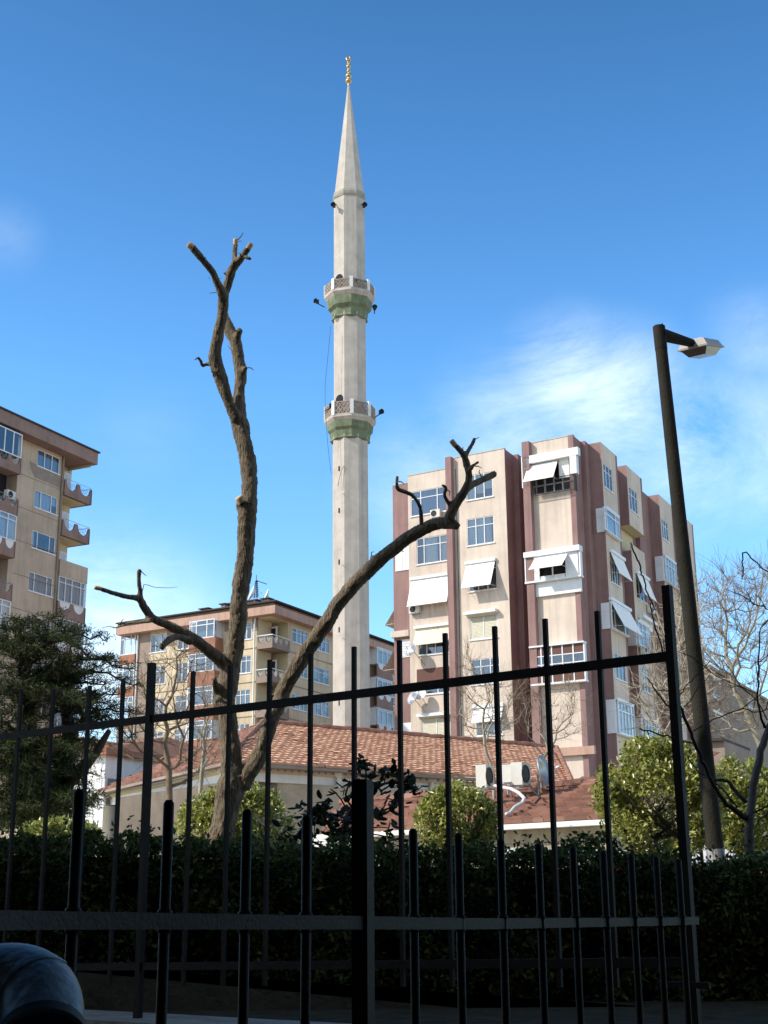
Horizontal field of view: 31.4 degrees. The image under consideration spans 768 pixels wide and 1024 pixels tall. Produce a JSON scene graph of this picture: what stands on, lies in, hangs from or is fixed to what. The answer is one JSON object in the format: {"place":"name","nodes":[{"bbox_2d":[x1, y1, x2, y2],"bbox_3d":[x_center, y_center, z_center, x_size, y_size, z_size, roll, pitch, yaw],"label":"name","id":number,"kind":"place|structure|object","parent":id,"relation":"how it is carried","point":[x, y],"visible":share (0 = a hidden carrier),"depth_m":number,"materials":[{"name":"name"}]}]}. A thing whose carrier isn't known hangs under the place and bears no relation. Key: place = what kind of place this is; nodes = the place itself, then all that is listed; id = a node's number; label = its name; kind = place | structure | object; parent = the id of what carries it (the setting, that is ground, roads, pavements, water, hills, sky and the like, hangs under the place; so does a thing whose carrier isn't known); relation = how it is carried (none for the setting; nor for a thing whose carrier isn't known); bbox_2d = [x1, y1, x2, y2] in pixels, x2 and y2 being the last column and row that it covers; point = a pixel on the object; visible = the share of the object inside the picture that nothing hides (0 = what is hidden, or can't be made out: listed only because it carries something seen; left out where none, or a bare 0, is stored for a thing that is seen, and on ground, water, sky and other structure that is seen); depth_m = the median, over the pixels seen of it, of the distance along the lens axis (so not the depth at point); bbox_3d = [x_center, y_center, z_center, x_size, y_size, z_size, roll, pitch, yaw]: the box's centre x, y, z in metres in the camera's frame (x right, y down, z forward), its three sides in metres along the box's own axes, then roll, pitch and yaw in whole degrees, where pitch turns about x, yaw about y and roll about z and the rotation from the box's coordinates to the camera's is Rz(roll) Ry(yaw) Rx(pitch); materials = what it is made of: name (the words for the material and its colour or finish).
{"place":"outdoors","nodes":[
{"label":"outdoors","id":0,"kind":"place"},
{"bbox_2d":[0,406,100,734],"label":"apartment block","id":1,"kind":"structure","parent":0,"point":[39,572],"depth_m":91.60,"materials":[{"name":"beige paint"}]},
{"bbox_2d":[0,598,10,623],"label":"window","id":2,"kind":"structure","parent":1,"relation":"in","point":[2,600],"depth_m":86.10,"materials":[{"name":"white plastic"}]},
{"bbox_2d":[0,510,16,541],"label":"window","id":3,"kind":"structure","parent":1,"relation":"in","point":[8,514],"depth_m":87.51,"materials":[{"name":"white plastic"}]},
{"bbox_2d":[4,489,15,500],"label":"air conditioner","id":4,"kind":"object","parent":1,"relation":"attached to","point":[10,492],"visible":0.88,"depth_m":88.61,"materials":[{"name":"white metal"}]},
{"bbox_2d":[0,425,22,457],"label":"window","id":5,"kind":"structure","parent":1,"relation":"in","point":[14,432],"depth_m":88.81,"materials":[{"name":"white plastic"}]},
{"bbox_2d":[27,571,52,597],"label":"window","id":6,"kind":"structure","parent":1,"relation":"in","point":[34,586],"depth_m":91.15,"materials":[{"name":"white plastic"}]},
{"bbox_2d":[31,530,55,555],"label":"window","id":7,"kind":"structure","parent":1,"relation":"in","point":[33,531],"depth_m":91.61,"materials":[{"name":"white plastic"}]},
{"bbox_2d":[33,490,57,515],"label":"window","id":8,"kind":"structure","parent":1,"relation":"in","point":[42,501],"depth_m":92.69,"materials":[{"name":"glass"}]},
{"bbox_2d":[36,449,60,475],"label":"window","id":9,"kind":"structure","parent":1,"relation":"in","point":[48,462],"depth_m":93.51,"materials":[{"name":"blue glass"}]},
{"bbox_2d":[57,576,85,607],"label":"window","id":10,"kind":"structure","parent":1,"relation":"in","point":[65,583],"depth_m":93.58,"materials":[{"name":"white plastic"}]},
{"bbox_2d":[0,734,116,854],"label":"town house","id":11,"kind":"structure","parent":0,"point":[7,835],"depth_m":57.87,"materials":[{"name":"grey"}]},
{"bbox_2d":[115,597,394,754],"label":"apartment block","id":12,"kind":"structure","parent":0,"point":[277,632],"depth_m":122.61,"materials":[{"name":"beige paint"}]},
{"bbox_2d":[117,696,133,717],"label":"window","id":13,"kind":"structure","parent":12,"relation":"in","point":[129,698],"depth_m":125.71,"materials":[{"name":"white plastic"}]},
{"bbox_2d":[118,664,134,686],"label":"window","id":14,"kind":"structure","parent":12,"relation":"in","point":[121,671],"depth_m":126.69,"materials":[{"name":"white plastic"}]},
{"bbox_2d":[120,635,135,655],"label":"window","id":15,"kind":"structure","parent":12,"relation":"in","point":[122,639],"depth_m":127.64,"materials":[{"name":"white plastic"}]},
{"bbox_2d":[149,633,166,653],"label":"window","id":16,"kind":"structure","parent":12,"relation":"in","point":[159,638],"depth_m":125.55,"materials":[{"name":"white plastic"}]},
{"bbox_2d":[155,698,163,713],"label":"window","id":17,"kind":"structure","parent":12,"relation":"in","point":[158,702],"depth_m":123.76,"materials":[{"name":"white plastic"}]},
{"bbox_2d":[156,665,164,684],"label":"window","id":18,"kind":"structure","parent":12,"relation":"in","point":[158,667],"depth_m":124.73,"materials":[{"name":"white plastic"}]},
{"bbox_2d":[174,728,187,741],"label":"window","id":19,"kind":"structure","parent":12,"relation":"in","point":[177,732],"depth_m":121.81,"materials":[{"name":"white glass"}]},
{"bbox_2d":[176,695,186,711],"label":"window","id":20,"kind":"structure","parent":12,"relation":"in","point":[177,698],"depth_m":122.67,"materials":[{"name":"white plastic"}]},
{"bbox_2d":[176,662,187,681],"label":"window","id":21,"kind":"structure","parent":12,"relation":"in","point":[181,675],"depth_m":123.35,"materials":[{"name":"white plastic"}]},
{"bbox_2d":[187,685,212,705],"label":"window","id":22,"kind":"structure","parent":12,"relation":"in","point":[188,691],"depth_m":120.54,"materials":[{"name":"white plastic"}]},
{"bbox_2d":[188,653,213,672],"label":"window","id":23,"kind":"structure","parent":12,"relation":"in","point":[200,660],"depth_m":121.23,"materials":[{"name":"glass"}]},
{"bbox_2d":[189,618,214,637],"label":"window","id":24,"kind":"structure","parent":12,"relation":"in","point":[208,624],"depth_m":121.75,"materials":[{"name":"white plastic"}]},
{"bbox_2d":[235,689,249,704],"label":"window","id":25,"kind":"structure","parent":12,"relation":"in","point":[244,694],"depth_m":119.04,"materials":[{"name":"blue glass"}]},
{"bbox_2d":[240,655,250,673],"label":"window","id":26,"kind":"structure","parent":12,"relation":"in","point":[248,670],"depth_m":119.69,"materials":[{"name":"white plastic"}]},
{"bbox_2d":[245,622,251,639],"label":"window","id":27,"kind":"structure","parent":12,"relation":"in","point":[247,627],"depth_m":120.51,"materials":[{"name":"white plastic"}]},
{"bbox_2d":[254,575,265,597],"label":"antenna mast","id":28,"kind":"object","parent":12,"relation":"on","point":[256,587],"visible":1,"depth_m":123.78,"materials":[{"name":"black metal"}]},
{"bbox_2d":[291,694,307,712],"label":"window","id":29,"kind":"structure","parent":12,"relation":"in","point":[300,707],"depth_m":121.60,"materials":[{"name":"glass"}]},
{"bbox_2d":[292,628,307,644],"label":"window","id":30,"kind":"structure","parent":12,"relation":"in","point":[300,636],"depth_m":123.44,"materials":[{"name":"blue glass"}]},
{"bbox_2d":[313,702,329,718],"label":"window","id":31,"kind":"structure","parent":12,"relation":"in","point":[323,706],"depth_m":125.31,"materials":[{"name":"glass"}]},
{"bbox_2d":[314,666,329,685],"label":"window","id":32,"kind":"structure","parent":12,"relation":"in","point":[325,673],"depth_m":125.72,"materials":[{"name":"blue glass"}]},
{"bbox_2d":[316,638,329,654],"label":"window","id":33,"kind":"structure","parent":12,"relation":"in","point":[325,644],"depth_m":127.44,"materials":[{"name":"blue glass"}]},
{"bbox_2d":[376,679,391,697],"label":"window","id":34,"kind":"structure","parent":12,"relation":"in","point":[378,682],"depth_m":134.57,"materials":[{"name":"blue glass"}]},
{"bbox_2d":[377,649,391,665],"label":"window","id":35,"kind":"structure","parent":12,"relation":"in","point":[377,649],"depth_m":135.26,"materials":[{"name":"glass"}]},
{"bbox_2d":[377,709,392,727],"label":"window","id":36,"kind":"structure","parent":12,"relation":"in","point":[388,713],"depth_m":134.48,"materials":[{"name":"blue glass"}]},
{"bbox_2d":[0,0,767,741],"label":"sky","id":37,"kind":"structure","parent":0,"point":[548,185],"materials":[{"name":"blue"}]},
{"bbox_2d":[383,434,700,781],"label":"apartment block","id":38,"kind":"structure","parent":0,"point":[551,529],"depth_m":89.62,"materials":[{"name":"beige paint"}]},
{"bbox_2d":[409,605,420,617],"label":"air conditioner","id":39,"kind":"object","parent":38,"relation":"attached to","point":[414,609],"visible":1,"depth_m":93.74,"materials":[{"name":"white metal"}]},
{"bbox_2d":[406,643,424,664],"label":"satellite dish","id":40,"kind":"object","parent":38,"relation":"attached to","point":[410,650],"visible":1,"depth_m":92.62,"materials":[{"name":"grey metal"}]},
{"bbox_2d":[407,692,425,712],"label":"satellite dish","id":41,"kind":"object","parent":38,"relation":"attached to","point":[411,698],"visible":0.97,"depth_m":91.70,"materials":[{"name":"grey metal"}]},
{"bbox_2d":[416,691,426,705],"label":"satellite dish","id":42,"kind":"object","parent":38,"relation":"attached to","point":[421,694],"visible":0.92,"depth_m":91.64,"materials":[{"name":"white metal"}]},
{"bbox_2d":[410,487,445,517],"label":"window","id":43,"kind":"structure","parent":38,"relation":"in","point":[430,499],"depth_m":95.80,"materials":[{"name":"blue glass"}]},
{"bbox_2d":[416,534,446,565],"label":"window","id":44,"kind":"structure","parent":38,"relation":"in","point":[430,543],"depth_m":94.63,"materials":[{"name":"white plastic"}]},
{"bbox_2d":[418,632,448,656],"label":"window","id":45,"kind":"structure","parent":38,"relation":"in","point":[423,650],"depth_m":92.98,"materials":[{"name":"white plastic"}]},
{"bbox_2d":[430,509,441,518],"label":"air conditioner","id":46,"kind":"object","parent":38,"relation":"attached to","point":[435,513],"visible":0.82,"depth_m":94.70,"materials":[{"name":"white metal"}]},
{"bbox_2d":[421,717,450,734],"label":"window","id":47,"kind":"structure","parent":38,"relation":"in","point":[423,724],"depth_m":91.27,"materials":[{"name":"white plastic"}]},
{"bbox_2d":[465,472,493,501],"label":"window","id":48,"kind":"structure","parent":38,"relation":"in","point":[471,496],"depth_m":91.77,"materials":[{"name":"glass"}]},
{"bbox_2d":[466,515,494,546],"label":"window","id":49,"kind":"structure","parent":38,"relation":"in","point":[476,529],"depth_m":90.96,"materials":[{"name":"white plastic"}]},
{"bbox_2d":[468,567,497,592],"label":"window","id":50,"kind":"structure","parent":38,"relation":"in","point":[487,589],"depth_m":89.55,"materials":[{"name":"white plastic"}]},
{"bbox_2d":[469,615,498,641],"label":"window","id":51,"kind":"structure","parent":38,"relation":"in","point":[483,620],"depth_m":89.07,"materials":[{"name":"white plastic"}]},
{"bbox_2d":[471,657,499,685],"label":"window","id":52,"kind":"structure","parent":38,"relation":"in","point":[479,666],"depth_m":88.45,"materials":[{"name":"blue glass"}]},
{"bbox_2d":[476,712,503,736],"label":"window","id":53,"kind":"structure","parent":38,"relation":"in","point":[492,729],"depth_m":87.29,"materials":[{"name":"white plastic"}]},
{"bbox_2d":[603,463,614,494],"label":"window","id":54,"kind":"structure","parent":38,"relation":"in","point":[604,466],"depth_m":90.81,"materials":[{"name":"white plastic"}]},
{"bbox_2d":[602,506,621,540],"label":"window","id":55,"kind":"structure","parent":38,"relation":"in","point":[608,514],"depth_m":89.40,"materials":[{"name":"white plastic"}]},
{"bbox_2d":[610,560,621,588],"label":"window","id":56,"kind":"structure","parent":38,"relation":"in","point":[617,580],"depth_m":89.26,"materials":[{"name":"white plastic"}]},
{"bbox_2d":[610,602,629,636],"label":"window","id":57,"kind":"structure","parent":38,"relation":"in","point":[614,616],"depth_m":87.43,"materials":[{"name":"glass"}]},
{"bbox_2d":[615,653,626,683],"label":"window","id":58,"kind":"structure","parent":38,"relation":"in","point":[619,670],"depth_m":87.63,"materials":[{"name":"glass"}]},
{"bbox_2d":[617,700,635,737],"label":"window","id":59,"kind":"structure","parent":38,"relation":"in","point":[630,732],"depth_m":86.63,"materials":[{"name":"white plastic"}]},
{"bbox_2d":[629,487,639,516],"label":"window","id":60,"kind":"structure","parent":38,"relation":"in","point":[630,493],"depth_m":95.66,"materials":[{"name":"white plastic"}]},
{"bbox_2d":[636,578,647,604],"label":"window","id":61,"kind":"structure","parent":38,"relation":"in","point":[636,578],"depth_m":93.99,"materials":[{"name":"glass"}]},
{"bbox_2d":[636,621,651,651],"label":"window","id":62,"kind":"structure","parent":38,"relation":"in","point":[643,630],"depth_m":92.64,"materials":[{"name":"glass"}]},
{"bbox_2d":[641,666,651,694],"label":"window","id":63,"kind":"structure","parent":38,"relation":"in","point":[643,670],"depth_m":92.17,"materials":[{"name":"white plastic"}]},
{"bbox_2d":[647,605,654,616],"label":"air conditioner","id":64,"kind":"object","parent":38,"relation":"attached to","point":[649,609],"visible":0.77,"depth_m":94.56,"materials":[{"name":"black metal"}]},
{"bbox_2d":[643,720,659,737],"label":"window","id":65,"kind":"structure","parent":38,"relation":"in","point":[649,725],"depth_m":91.12,"materials":[{"name":"white glass"}]},
{"bbox_2d":[661,518,669,543],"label":"window","id":66,"kind":"structure","parent":38,"relation":"in","point":[665,523],"depth_m":102.25,"materials":[{"name":"white plastic"}]},
{"bbox_2d":[664,556,679,588],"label":"window","id":67,"kind":"structure","parent":38,"relation":"in","point":[672,566],"depth_m":101.54,"materials":[{"name":"white plastic"}]},
{"bbox_2d":[505,841,761,872],"bbox_3d":[3.848,5.703,20.430,4.137,1.590,3.066,-2,-16,7],"label":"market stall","id":68,"kind":"object","parent":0,"point":[705,854],"depth_m":19.52,"materials":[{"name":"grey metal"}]},
{"bbox_2d":[704,664,767,828],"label":"apartment block","id":69,"kind":"structure","parent":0,"point":[749,743],"depth_m":125.98,"materials":[{"name":"grey"}]},
{"label":"park ground","id":70,"kind":"structure","parent":0,"visible":0},
{"bbox_2d":[0,607,144,834],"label":"cedar tree","id":71,"kind":"object","parent":70,"relation":"on","point":[25,650],"visible":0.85,"depth_m":20.37,"materials":[{"name":"green plant"}]},
{"bbox_2d":[69,737,219,856],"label":"town house","id":72,"kind":"structure","parent":70,"relation":"on","point":[106,815],"depth_m":55.59,"materials":[{"name":"white paint"}]},
{"bbox_2d":[84,619,220,799],"bbox_3d":[-4.188,4.942,25.586,2.730,6.049,3.479,-5,-17,16],"label":"bare tree","id":73,"kind":"object","parent":70,"relation":"on","point":[170,786],"visible":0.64,"depth_m":25.71,"materials":[{"name":"brown plant"}]},
{"bbox_2d":[162,699,217,835],"bbox_3d":[-3.214,5.437,24.542,0.952,4.501,1.433,-11,-19,31],"label":"bare tree","id":74,"kind":"object","parent":70,"relation":"on","point":[204,762],"visible":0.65,"depth_m":24.72,"materials":[{"name":"brown plant"}]},
{"bbox_2d":[173,781,297,861],"bbox_3d":[-1.633,3.951,14.995,1.443,2.010,1.250,0,-16,0],"label":"round shrub","id":75,"kind":"object","parent":70,"relation":"on","point":[253,800],"visible":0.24,"depth_m":14.92,"materials":[{"name":"green plant"}]},
{"bbox_2d":[97,719,573,857],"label":"mosque","id":76,"kind":"structure","parent":70,"relation":"on","point":[424,756],"depth_m":50.71,"materials":[{"name":"tile"}]},
{"bbox_2d":[324,56,375,727],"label":"minaret","id":77,"kind":"object","parent":70,"relation":"on","point":[349,420],"visible":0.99,"depth_m":73.36,"materials":[{"name":"concrete"}]},
{"bbox_2d":[336,395,342,412],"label":"doorway","id":78,"kind":"structure","parent":77,"relation":"in","point":[339,398],"depth_m":73.93,"materials":[{"name":"grey"}]},
{"bbox_2d":[124,998,767,1023],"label":"planting bed","id":79,"kind":"object","parent":70,"relation":"on","point":[723,1011],"depth_m":7.97,"materials":[{"name":"soil"}]},
{"bbox_2d":[17,814,108,846],"bbox_3d":[-3.342,3.893,13.982,1.104,1.582,0.875,0,-16,0],"label":"round shrub","id":80,"kind":"object","parent":79,"relation":"on","point":[53,823],"visible":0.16,"depth_m":14.03,"materials":[{"name":"green plant"}]},
{"bbox_2d":[94,233,496,858],"bbox_3d":[-0.844,0.713,12.763,3.854,7.195,1.264,-2,-16,7],"label":"pruned tree","id":81,"kind":"object","parent":79,"relation":"on","point":[242,777],"visible":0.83,"depth_m":12.91,"materials":[{"name":"brown plant"}]},
{"bbox_2d":[272,753,429,849],"bbox_3d":[-0.274,2.769,10.527,1.198,1.759,0.918,-7,-17,21],"label":"broadleaf shrub","id":82,"kind":"object","parent":79,"relation":"on","point":[321,814],"visible":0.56,"depth_m":10.58,"materials":[{"name":"green plant"}]},
{"bbox_2d":[77,970,647,1010],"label":"retaining wall","id":83,"kind":"structure","parent":79,"relation":"on","point":[202,992],"depth_m":8.50,"materials":[{"name":"concrete"}]},
{"bbox_2d":[0,815,767,1001],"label":"hedge","id":84,"kind":"object","parent":79,"relation":"on","point":[731,902],"visible":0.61,"depth_m":9.18,"materials":[{"name":"green plant"}]},
{"bbox_2d":[653,323,725,864],"bbox_3d":[3.492,1.232,14.552,0.395,6.907,1.157,-13,-20,36],"label":"street lamp","id":85,"kind":"object","parent":79,"relation":"on","point":[699,347],"visible":0.88,"depth_m":14.32,"materials":[{"name":"metal"}]},
{"bbox_2d":[630,542,767,854],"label":"bare tree","id":86,"kind":"object","parent":79,"relation":"on","point":[748,817],"visible":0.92,"depth_m":10.12,"materials":[{"name":"plant"}]},
{"bbox_2d":[410,778,497,854],"bbox_3d":[0.804,3.818,14.503,0.942,1.955,0.871,-11,-19,33],"label":"round shrub","id":87,"kind":"object","parent":70,"relation":"on","point":[431,810],"visible":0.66,"depth_m":14.52,"materials":[{"name":"green plant"}]},
{"bbox_2d":[430,632,541,801],"bbox_3d":[3.054,7.307,37.538,3.103,8.066,3.120,6,-18,-22],"label":"bare tree","id":88,"kind":"object","parent":70,"relation":"on","point":[484,730],"visible":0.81,"depth_m":37.88,"materials":[{"name":"brown plant"}]},
{"bbox_2d":[313,779,672,868],"bbox_3d":[3.393,9.683,38.414,12.413,3.986,9.270,-14,-21,38],"label":"annex","id":89,"kind":"object","parent":70,"relation":"on","point":[574,811],"visible":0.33,"depth_m":34.68,"materials":[{"name":"ceramic"}]},
{"bbox_2d":[476,764,493,790],"bbox_3d":[2.668,7.204,36.410,0.390,0.880,0.550,-9,-18,27],"label":"air conditioner","id":90,"kind":"object","parent":89,"relation":"on","point":[485,775],"visible":0.79,"depth_m":36.28,"materials":[{"name":"white metal"}]},
{"bbox_2d":[502,764,510,793],"bbox_3d":[3.474,7.328,37.436,0.390,0.760,0.502,-10,-19,29],"label":"air conditioner","id":91,"kind":"object","parent":89,"relation":"on","point":[506,773],"visible":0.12,"depth_m":37.27,"materials":[{"name":"white metal"}]},
{"bbox_2d":[490,783,525,815],"bbox_3d":[3.243,7.354,35.043,0.751,1.033,2.594,1,-16,-5],"label":"drain hose","id":92,"kind":"object","parent":89,"relation":"on","point":[521,803],"visible":0.89,"depth_m":34.91,"materials":[{"name":"white plastic"}]},
{"bbox_2d":[510,762,530,795],"bbox_3d":[3.665,7.217,36.828,0.420,0.880,0.562,-10,-19,31],"label":"air conditioner","id":93,"kind":"object","parent":89,"relation":"on","point":[520,774],"visible":0.93,"depth_m":36.69,"materials":[{"name":"white metal"}]},
{"bbox_2d":[528,784,541,803],"bbox_3d":[3.919,7.288,35.329,0.235,0.639,1.524,0,-16,0],"label":"cable","id":94,"kind":"object","parent":89,"relation":"on","point":[536,793],"visible":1,"depth_m":35.21,"materials":[{"name":"grey plastic"}]},
{"bbox_2d":[536,755,559,794],"bbox_3d":[4.342,7.151,36.656,0.636,1.232,0.694,4,-17,-13],"label":"satellite dish","id":95,"kind":"object","parent":89,"relation":"attached to","point":[542,768],"visible":0.88,"depth_m":36.83,"materials":[{"name":"grey metal"}]},
{"bbox_2d":[502,654,595,822],"bbox_3d":[4.569,7.638,37.759,2.775,7.531,2.789,4,-17,-14],"label":"bare tree","id":96,"kind":"object","parent":70,"relation":"on","point":[556,730],"visible":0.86,"depth_m":38.14,"materials":[{"name":"brown plant"}]},
{"bbox_2d":[588,729,728,871],"bbox_3d":[3.012,3.597,14.754,1.533,2.486,1.355,0,-16,0],"label":"round shrub","id":97,"kind":"object","parent":70,"relation":"on","point":[631,786],"visible":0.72,"depth_m":14.73,"materials":[{"name":"green plant"}]},
{"bbox_2d":[573,738,749,834],"bbox_3d":[9.563,10.574,45.480,3.280,6.126,10.200,-9,-18,27],"label":"annex","id":98,"kind":"object","parent":70,"relation":"on","point":[742,752],"visible":0.03,"depth_m":46.87,"materials":[{"name":"paint"}]},
{"bbox_2d":[613,556,724,740],"bbox_3d":[7.603,5.906,35.723,2.998,9.679,5.134,0,-16,0],"label":"bare tree","id":99,"kind":"object","parent":70,"relation":"on","point":[664,695],"visible":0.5,"depth_m":35.89,"materials":[{"name":"brown plant"}]},
{"bbox_2d":[649,540,767,835],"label":"plane tree","id":100,"kind":"object","parent":70,"relation":"on","point":[751,724],"visible":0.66,"depth_m":39.90,"materials":[{"name":"brown plant"}]},
{"bbox_2d":[715,753,767,855],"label":"round shrub","id":101,"kind":"object","parent":70,"relation":"on","point":[732,831],"visible":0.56,"depth_m":15.66,"materials":[{"name":"green plant"}]},
{"label":"pavement","id":102,"kind":"structure","parent":0,"visible":0},
{"bbox_2d":[84,1009,349,1023],"bbox_3d":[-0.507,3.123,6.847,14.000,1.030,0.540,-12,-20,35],"label":"kerb","id":103,"kind":"structure","parent":102,"relation":"on","point":[104,1017],"depth_m":7.42,"materials":[{"name":"concrete"}]},
{"bbox_2d":[0,585,710,1023],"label":"park fence","id":104,"kind":"object","parent":103,"relation":"on","point":[546,671],"visible":0.81,"depth_m":6.91,"materials":[{"name":"black metal"}]},
{"bbox_2d":[0,779,698,1023],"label":"short fence","id":105,"kind":"object","parent":102,"relation":"on","point":[362,922],"visible":1,"depth_m":2.90,"materials":[{"name":"black metal"}]},
{"bbox_2d":[0,943,85,1023],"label":"flue pipe","id":106,"kind":"object","parent":105,"relation":"attached to","point":[39,985],"visible":1,"depth_m":1.66,"materials":[{"name":"metal"}]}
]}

